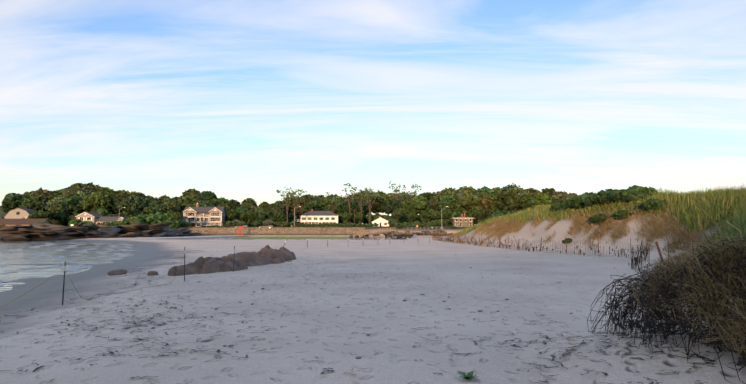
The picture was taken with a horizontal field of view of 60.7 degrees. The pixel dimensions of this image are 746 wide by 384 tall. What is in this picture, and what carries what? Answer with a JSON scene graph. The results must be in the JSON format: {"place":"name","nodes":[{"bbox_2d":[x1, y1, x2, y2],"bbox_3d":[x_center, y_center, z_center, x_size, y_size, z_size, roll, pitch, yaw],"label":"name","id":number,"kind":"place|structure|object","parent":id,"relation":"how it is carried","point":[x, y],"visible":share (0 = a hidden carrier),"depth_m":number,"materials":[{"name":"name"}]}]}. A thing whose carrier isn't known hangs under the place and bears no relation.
{"place":"outdoors","nodes":[
{"label":"outdoors","id":0,"kind":"place"},
{"bbox_2d":[0,237,391,291],"bbox_3d":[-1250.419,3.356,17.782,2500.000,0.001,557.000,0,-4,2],"label":"water","id":1,"kind":"structure","parent":0,"point":[20,255],"depth_m":58.97,"materials":[{"name":"blue liquid"}]},
{"bbox_2d":[0,243,131,286],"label":"sea foam","id":2,"kind":"object","parent":1,"relation":"on","point":[84,266],"visible":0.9,"depth_m":58.66,"materials":[{"name":"grey"}]},
{"bbox_2d":[259,224,273,227],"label":"pickup truck","id":3,"kind":"object","parent":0,"point":[267,225],"visible":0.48,"depth_m":262.01,"materials":[{"name":"white paint"}]},
{"bbox_2d":[0,196,745,383],"bbox_3d":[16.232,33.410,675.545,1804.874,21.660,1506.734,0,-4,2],"label":"ground","id":4,"kind":"structure","parent":0,"point":[338,342],"depth_m":13.34,"materials":[{"name":"beige sand"}]},
{"bbox_2d":[4,208,36,218],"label":"gambrel house","id":5,"kind":"structure","parent":4,"relation":"on","point":[19,213],"depth_m":305.31,"materials":[{"name":"grey wood"}]},
{"bbox_2d":[0,219,52,225],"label":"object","id":6,"kind":"structure","parent":4,"relation":"on","point":[14,222],"depth_m":273.96,"materials":[{"name":"brown"}]},
{"bbox_2d":[0,221,200,240],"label":"headland rocks","id":7,"kind":"object","parent":4,"relation":"on","point":[133,230],"visible":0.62,"depth_m":167.35,"materials":[{"name":"stone"}]},
{"bbox_2d":[75,212,129,224],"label":"house","id":8,"kind":"structure","parent":4,"relation":"on","point":[95,218],"depth_m":294.02,"materials":[{"name":"white paint"}]},
{"bbox_2d":[108,269,158,275],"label":"beach rocks","id":9,"kind":"object","parent":4,"relation":"on","point":[121,272],"visible":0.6,"depth_m":27.90,"materials":[{"name":"grey stone"}]},
{"bbox_2d":[178,216,189,226],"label":"white house","id":10,"kind":"structure","parent":4,"relation":"on","point":[185,218],"depth_m":317.92,"materials":[{"name":"grey"}]},
{"bbox_2d":[183,203,225,226],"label":"house","id":11,"kind":"structure","parent":4,"relation":"on","point":[197,215],"depth_m":325.72,"materials":[{"name":"beige wood"}]},
{"bbox_2d":[0,236,429,307],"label":"fence posts","id":12,"kind":"object","parent":4,"relation":"on","point":[140,288],"visible":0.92,"depth_m":17.89,"materials":[{"name":"black"}]},
{"bbox_2d":[167,245,295,275],"bbox_3d":[-6.640,3.644,33.681,5.200,1.580,20.291,0,-4,8],"label":"rock outcrop","id":13,"kind":"object","parent":4,"relation":"on","point":[265,255],"visible":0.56,"depth_m":29.32,"materials":[{"name":"stone"}]},
{"bbox_2d":[31,212,445,228],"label":"bushes","id":14,"kind":"object","parent":4,"relation":"on","point":[149,217],"visible":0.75,"depth_m":263.83,"materials":[{"name":"green plant"}]},
{"bbox_2d":[233,236,348,237],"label":"marsh grass","id":15,"kind":"structure","parent":4,"relation":"on","point":[294,237],"depth_m":211.86,"materials":[{"name":"green plant"}]},
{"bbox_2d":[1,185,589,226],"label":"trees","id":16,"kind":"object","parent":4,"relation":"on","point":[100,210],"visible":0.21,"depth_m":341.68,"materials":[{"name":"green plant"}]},
{"bbox_2d":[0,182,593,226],"bbox_3d":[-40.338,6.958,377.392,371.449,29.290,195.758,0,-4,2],"label":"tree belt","id":17,"kind":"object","parent":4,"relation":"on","point":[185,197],"depth_m":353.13,"materials":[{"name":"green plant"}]},
{"bbox_2d":[180,227,453,236],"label":"sea wall","id":18,"kind":"structure","parent":4,"relation":"on","point":[206,231],"depth_m":258.94,"materials":[{"name":"stone"}]},
{"bbox_2d":[300,209,338,223],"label":"house","id":19,"kind":"structure","parent":4,"relation":"on","point":[317,217],"depth_m":373.17,"materials":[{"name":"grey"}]},
{"bbox_2d":[0,249,726,383],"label":"seaweed wrack","id":20,"kind":"object","parent":4,"relation":"on","point":[476,351],"visible":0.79,"depth_m":10.59,"materials":[{"name":"brown plant"}]},
{"bbox_2d":[354,227,395,238],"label":"wooden footbridge","id":21,"kind":"object","parent":4,"relation":"on","point":[380,231],"visible":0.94,"depth_m":222.17,"materials":[{"name":"grey wood"}]},
{"bbox_2d":[372,216,388,225],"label":"cottage","id":22,"kind":"structure","parent":4,"relation":"on","point":[380,221],"depth_m":371.47,"materials":[{"name":"white wood"}]},
{"bbox_2d":[349,230,450,238],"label":"rocks","id":23,"kind":"object","parent":4,"relation":"on","point":[406,234],"visible":0.92,"depth_m":236.26,"materials":[{"name":"stone"}]},
{"bbox_2d":[403,227,443,237],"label":"old wood footbridge","id":24,"kind":"object","parent":4,"relation":"on","point":[416,228],"visible":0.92,"depth_m":242.48,"materials":[{"name":"grey wood"}]},
{"bbox_2d":[452,213,472,226],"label":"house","id":25,"kind":"structure","parent":4,"relation":"on","point":[462,221],"depth_m":316.29,"materials":[{"name":"grey"}]},
{"bbox_2d":[457,371,478,379],"bbox_3d":[1.127,2.205,7.616,0.264,0.077,0.257,0,-4,2],"label":"sea rocket plant","id":26,"kind":"object","parent":4,"relation":"on","point":[469,375],"visible":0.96,"depth_m":7.64,"materials":[{"name":"green plant"}]},
{"bbox_2d":[451,185,670,243],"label":"dune shrubs","id":27,"kind":"object","parent":4,"relation":"on","point":[612,194],"visible":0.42,"depth_m":50.78,"materials":[{"name":"green plant"}]},
{"bbox_2d":[432,234,693,273],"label":"sand fence","id":28,"kind":"object","parent":4,"relation":"on","point":[481,243],"visible":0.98,"depth_m":50.58,"materials":[{"name":"wood"}]},
{"bbox_2d":[447,205,740,270],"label":"dry dune grass","id":29,"kind":"structure","parent":4,"relation":"on","point":[501,225],"depth_m":47.55,"materials":[{"name":"plant"}]},
{"bbox_2d":[452,184,745,260],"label":"green dune grass","id":30,"kind":"structure","parent":4,"relation":"on","point":[710,200],"depth_m":42.12,"materials":[{"name":"green plant"}]},
{"bbox_2d":[527,237,745,383],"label":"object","id":31,"kind":"object","parent":4,"relation":"on","point":[648,322],"visible":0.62,"depth_m":7.42,"materials":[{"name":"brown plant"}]},
{"bbox_2d":[600,222,745,365],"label":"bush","id":32,"kind":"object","parent":31,"relation":"on","point":[738,326],"depth_m":6.87,"materials":[{"name":"green plant"}]},
{"bbox_2d":[0,0,745,224],"label":"sky","id":33,"kind":"structure","parent":0,"point":[239,100],"materials":[{"name":"blue"}]}
]}

